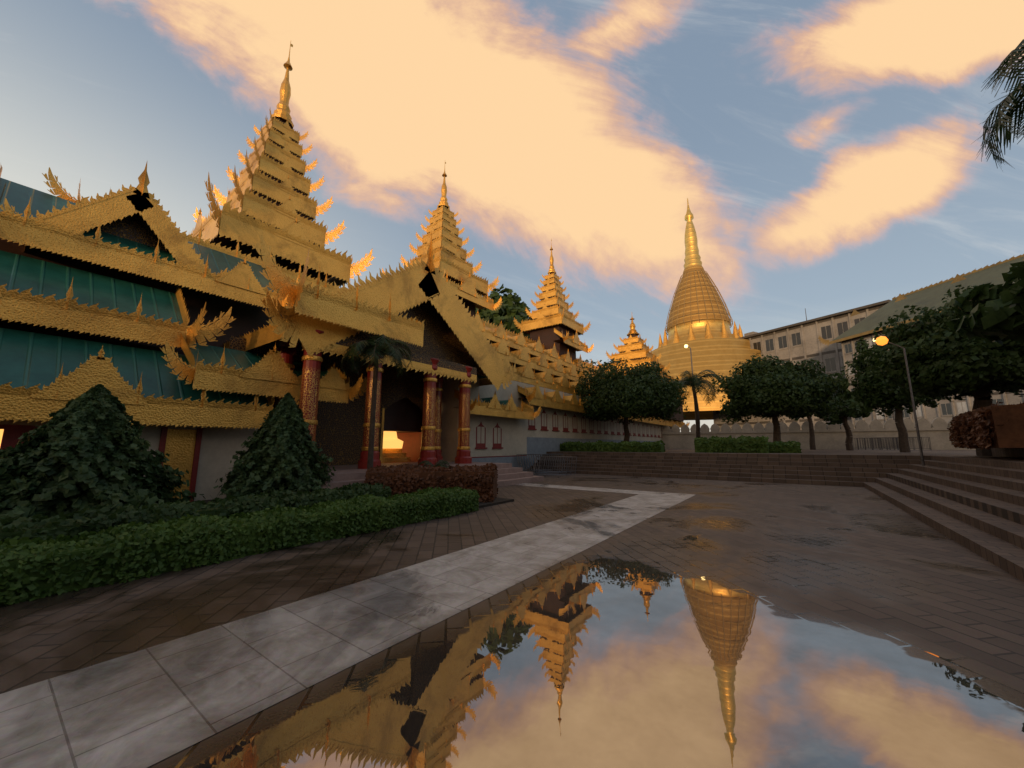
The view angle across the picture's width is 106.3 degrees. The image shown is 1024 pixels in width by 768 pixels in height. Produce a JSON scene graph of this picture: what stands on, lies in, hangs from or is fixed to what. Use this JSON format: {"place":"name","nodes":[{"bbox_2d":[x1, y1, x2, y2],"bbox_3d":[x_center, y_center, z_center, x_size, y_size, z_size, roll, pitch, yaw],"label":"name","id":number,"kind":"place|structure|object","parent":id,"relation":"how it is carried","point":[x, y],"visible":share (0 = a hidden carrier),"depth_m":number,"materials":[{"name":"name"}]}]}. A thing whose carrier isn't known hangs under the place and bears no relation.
{"place":"outdoors","nodes":[
{"label":"outdoors","id":0,"kind":"place"},
{"bbox_2d":[0,471,1023,767],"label":"court paving","id":1,"kind":"structure","parent":0,"point":[740,625],"depth_m":3.14,"materials":[{"name":"grey stone"}]},
{"bbox_2d":[0,491,693,767],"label":"marble strip","id":2,"kind":"object","parent":1,"relation":"on","point":[147,707],"visible":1,"depth_m":2.90,"materials":[{"name":"grey stone"}]},
{"bbox_2d":[194,497,513,507],"bbox_3d":[-9.077,2.340,4.676,7.050,0.060,21.400,-7,-11,35],"label":"planting bed","id":3,"kind":"object","parent":1,"relation":"on","point":[497,501],"depth_m":10.71,"materials":[{"name":"soil"}]},
{"bbox_2d":[0,384,204,518],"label":"conical shrub","id":4,"kind":"object","parent":3,"relation":"on","point":[89,448],"visible":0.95,"depth_m":6.48,"materials":[{"name":"green plant"}]},
{"bbox_2d":[0,482,391,542],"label":"hedge","id":5,"kind":"object","parent":3,"relation":"on","point":[100,517],"visible":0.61,"depth_m":5.99,"materials":[{"name":"green plant"}]},
{"bbox_2d":[0,487,479,604],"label":"hedge","id":6,"kind":"object","parent":3,"relation":"on","point":[34,568],"visible":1,"depth_m":5.17,"materials":[{"name":"green plant"}]},
{"bbox_2d":[213,393,335,498],"bbox_3d":[-5.977,1.751,10.150,2.808,3.057,2.997,8,-12,-39],"label":"conical shrub","id":7,"kind":"object","parent":3,"relation":"on","point":[283,450],"visible":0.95,"depth_m":9.39,"materials":[{"name":"green plant"}]},
{"bbox_2d":[364,463,497,502],"bbox_3d":[-2.267,2.905,11.270,3.899,1.152,1.944,1,-9,-7],"label":"red shrub","id":8,"kind":"object","parent":3,"relation":"on","point":[411,478],"visible":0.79,"depth_m":10.67,"materials":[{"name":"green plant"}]},
{"bbox_2d":[418,460,449,467],"bbox_3d":[-2.529,2.867,12.548,1.207,0.755,1.180,-7,-11,35],"label":"shrub","id":9,"kind":"object","parent":3,"relation":"on","point":[438,463],"visible":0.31,"depth_m":12.62,"materials":[{"name":"green plant"}]},
{"bbox_2d":[517,454,576,474],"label":"stacked barriers","id":10,"kind":"object","parent":1,"relation":"on","point":[543,458],"visible":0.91,"depth_m":22.02,"materials":[{"name":"metal"}]},
{"bbox_2d":[515,483,647,493],"bbox_3d":[1.579,4.066,15.274,7.270,0.001,1.000,-7,-11,35],"label":"marble strip","id":11,"kind":"object","parent":1,"relation":"on","point":[586,488],"visible":0.8,"depth_m":14.47,"materials":[{"name":"grey stone"}]},
{"bbox_2d":[527,449,1023,581],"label":"terrace stairs","id":12,"kind":"structure","parent":1,"relation":"on","point":[970,500],"depth_m":13.94,"materials":[{"name":"stone"}]},
{"bbox_2d":[560,440,664,451],"bbox_3d":[4.712,4.464,27.486,11.840,0.895,1.209,-7,-11,35],"label":"hedge","id":13,"kind":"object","parent":12,"relation":"on","point":[621,446],"depth_m":25.53,"materials":[{"name":"green plant"}]},
{"bbox_2d":[572,358,688,441],"bbox_3d":[9.320,1.676,31.031,9.245,7.532,9.990,6,-11,-33],"label":"terrace tree","id":14,"kind":"object","parent":12,"relation":"on","point":[646,391],"visible":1,"depth_m":28.36,"materials":[{"name":"green plant"}]},
{"bbox_2d":[672,370,721,437],"bbox_3d":[17.590,2.550,36.810,5.014,7.602,5.588,5,-10,-28],"label":"terrace palm","id":15,"kind":"object","parent":12,"relation":"on","point":[694,382],"visible":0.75,"depth_m":36.33,"materials":[{"name":"green plant"}]},
{"bbox_2d":[694,435,770,452],"bbox_3d":[12.815,3.573,22.556,3.870,1.111,1.301,-7,-11,35],"label":"hedge","id":16,"kind":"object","parent":12,"relation":"on","point":[740,444],"depth_m":22.11,"materials":[{"name":"green plant"}]},
{"bbox_2d":[709,353,848,441],"bbox_3d":[20.460,1.414,29.995,8.862,7.717,8.369,-7,-11,35],"label":"terrace tree","id":17,"kind":"object","parent":12,"relation":"on","point":[767,387],"visible":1,"depth_m":28.30,"materials":[{"name":"green plant"}]},
{"bbox_2d":[768,440,801,452],"bbox_3d":[14.530,3.692,22.511,3.915,0.816,1.174,-7,-11,35],"label":"hedge","id":18,"kind":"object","parent":12,"relation":"on","point":[780,446],"depth_m":21.50,"materials":[{"name":"green plant"}]},
{"bbox_2d":[793,377,823,449],"bbox_3d":[30.723,2.788,39.728,3.639,8.011,4.047,-7,-11,35],"label":"terrace tree","id":19,"kind":"object","parent":12,"relation":"on","point":[812,437],"visible":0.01,"depth_m":39.14,"materials":[{"name":"brown plant"}]},
{"bbox_2d":[815,377,873,449],"bbox_3d":[28.827,2.474,33.357,4.062,6.676,3.710,4,-10,-25],"label":"terrace tree","id":20,"kind":"object","parent":12,"relation":"on","point":[856,408],"visible":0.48,"depth_m":32.79,"materials":[{"name":"green plant"}]},
{"bbox_2d":[840,337,940,451],"bbox_3d":[24.454,0.518,24.459,3.893,7.683,4.217,2,-9,-15],"label":"terrace tree","id":21,"kind":"object","parent":12,"relation":"on","point":[871,391],"visible":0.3,"depth_m":24.50,"materials":[{"name":"green plant"}]},
{"bbox_2d":[852,437,931,449],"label":"terrace barriers","id":22,"kind":"object","parent":12,"relation":"on","point":[878,440],"depth_m":35.96,"materials":[{"name":"metal"}]},
{"bbox_2d":[875,336,924,465],"bbox_3d":[15.259,0.992,15.087,0.839,6.020,0.380,-7,-11,35],"label":"lamp","id":23,"kind":"object","parent":12,"relation":"on","point":[882,340],"visible":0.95,"depth_m":14.97,"materials":[{"name":"metal"}]},
{"bbox_2d":[862,284,1023,455],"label":"terrace tree","id":24,"kind":"object","parent":12,"relation":"on","point":[944,361],"visible":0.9,"depth_m":15.57,"materials":[{"name":"green plant"}]},
{"bbox_2d":[946,261,1023,345],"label":"tree","id":25,"kind":"object","parent":12,"relation":"on","point":[988,313],"visible":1,"depth_m":9.74,"materials":[{"name":"green plant"}]},
{"bbox_2d":[974,39,1023,169],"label":"coconut palm","id":26,"kind":"object","parent":12,"relation":"on","point":[1015,106],"visible":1,"depth_m":9.79,"materials":[{"name":"green plant"}]},
{"bbox_2d":[991,448,1023,457],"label":"planter wall","id":27,"kind":"structure","parent":12,"relation":"on","point":[1010,452],"depth_m":13.91,"materials":[{"name":"stone"}]},
{"bbox_2d":[947,401,1023,449],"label":"planter","id":28,"kind":"object","parent":27,"relation":"on","point":[996,425],"visible":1,"depth_m":10.87,"materials":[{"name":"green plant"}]},
{"bbox_2d":[0,0,1023,431],"label":"sky","id":29,"kind":"structure","parent":0,"point":[823,154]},
{"bbox_2d":[818,254,1023,428],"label":"roofed hall","id":30,"kind":"structure","parent":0,"point":[930,296],"depth_m":78.42,"materials":[{"name":"beige paint"}]},
{"label":"ground","id":31,"kind":"structure","parent":0,"visible":0},
{"bbox_2d":[0,42,691,501],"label":"temple","id":32,"kind":"structure","parent":31,"relation":"on","point":[208,342],"depth_m":13.62,"materials":[{"name":"gold metal"}]},
{"bbox_2d":[340,334,412,469],"bbox_3d":[-4.477,0.978,12.473,2.300,5.337,2.386,-7,-11,35],"label":"palm tree","id":33,"kind":"object","parent":31,"relation":"on","point":[380,348],"visible":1,"depth_m":12.43,"materials":[{"name":"green plant"}]},
{"bbox_2d":[475,284,531,338],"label":"tree","id":34,"kind":"object","parent":31,"relation":"on","point":[509,310],"visible":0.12,"depth_m":49.92,"materials":[{"name":"green plant"}]},
{"bbox_2d":[684,345,695,422],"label":"lamp","id":35,"kind":"object","parent":31,"relation":"on","point":[685,346],"visible":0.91,"depth_m":57.11,"materials":[{"name":"metal"}]},
{"bbox_2d":[652,197,761,419],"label":"stupa","id":36,"kind":"object","parent":31,"relation":"on","point":[717,353],"visible":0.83,"depth_m":128.68,"materials":[{"name":"gold metal"}]},
{"bbox_2d":[665,270,732,334],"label":"stupa scaffold","id":37,"kind":"object","parent":36,"relation":"attached to","point":[707,318],"visible":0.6,"depth_m":134.74,"materials":[{"name":"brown wood"}]},
{"bbox_2d":[658,320,743,347],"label":"stupa spires","id":38,"kind":"object","parent":36,"relation":"attached to","point":[738,333],"visible":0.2,"depth_m":127.24,"materials":[{"name":"gold metal"}]},
{"bbox_2d":[713,300,891,430],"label":"building","id":39,"kind":"structure","parent":31,"relation":"on","point":[799,342],"depth_m":108.21,"materials":[{"name":"beige paint"}]},
{"bbox_2d":[661,417,975,449],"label":"boundary wall","id":40,"kind":"structure","parent":31,"relation":"on","point":[832,437],"depth_m":40.84,"materials":[{"name":"beige paint"}]}
]}

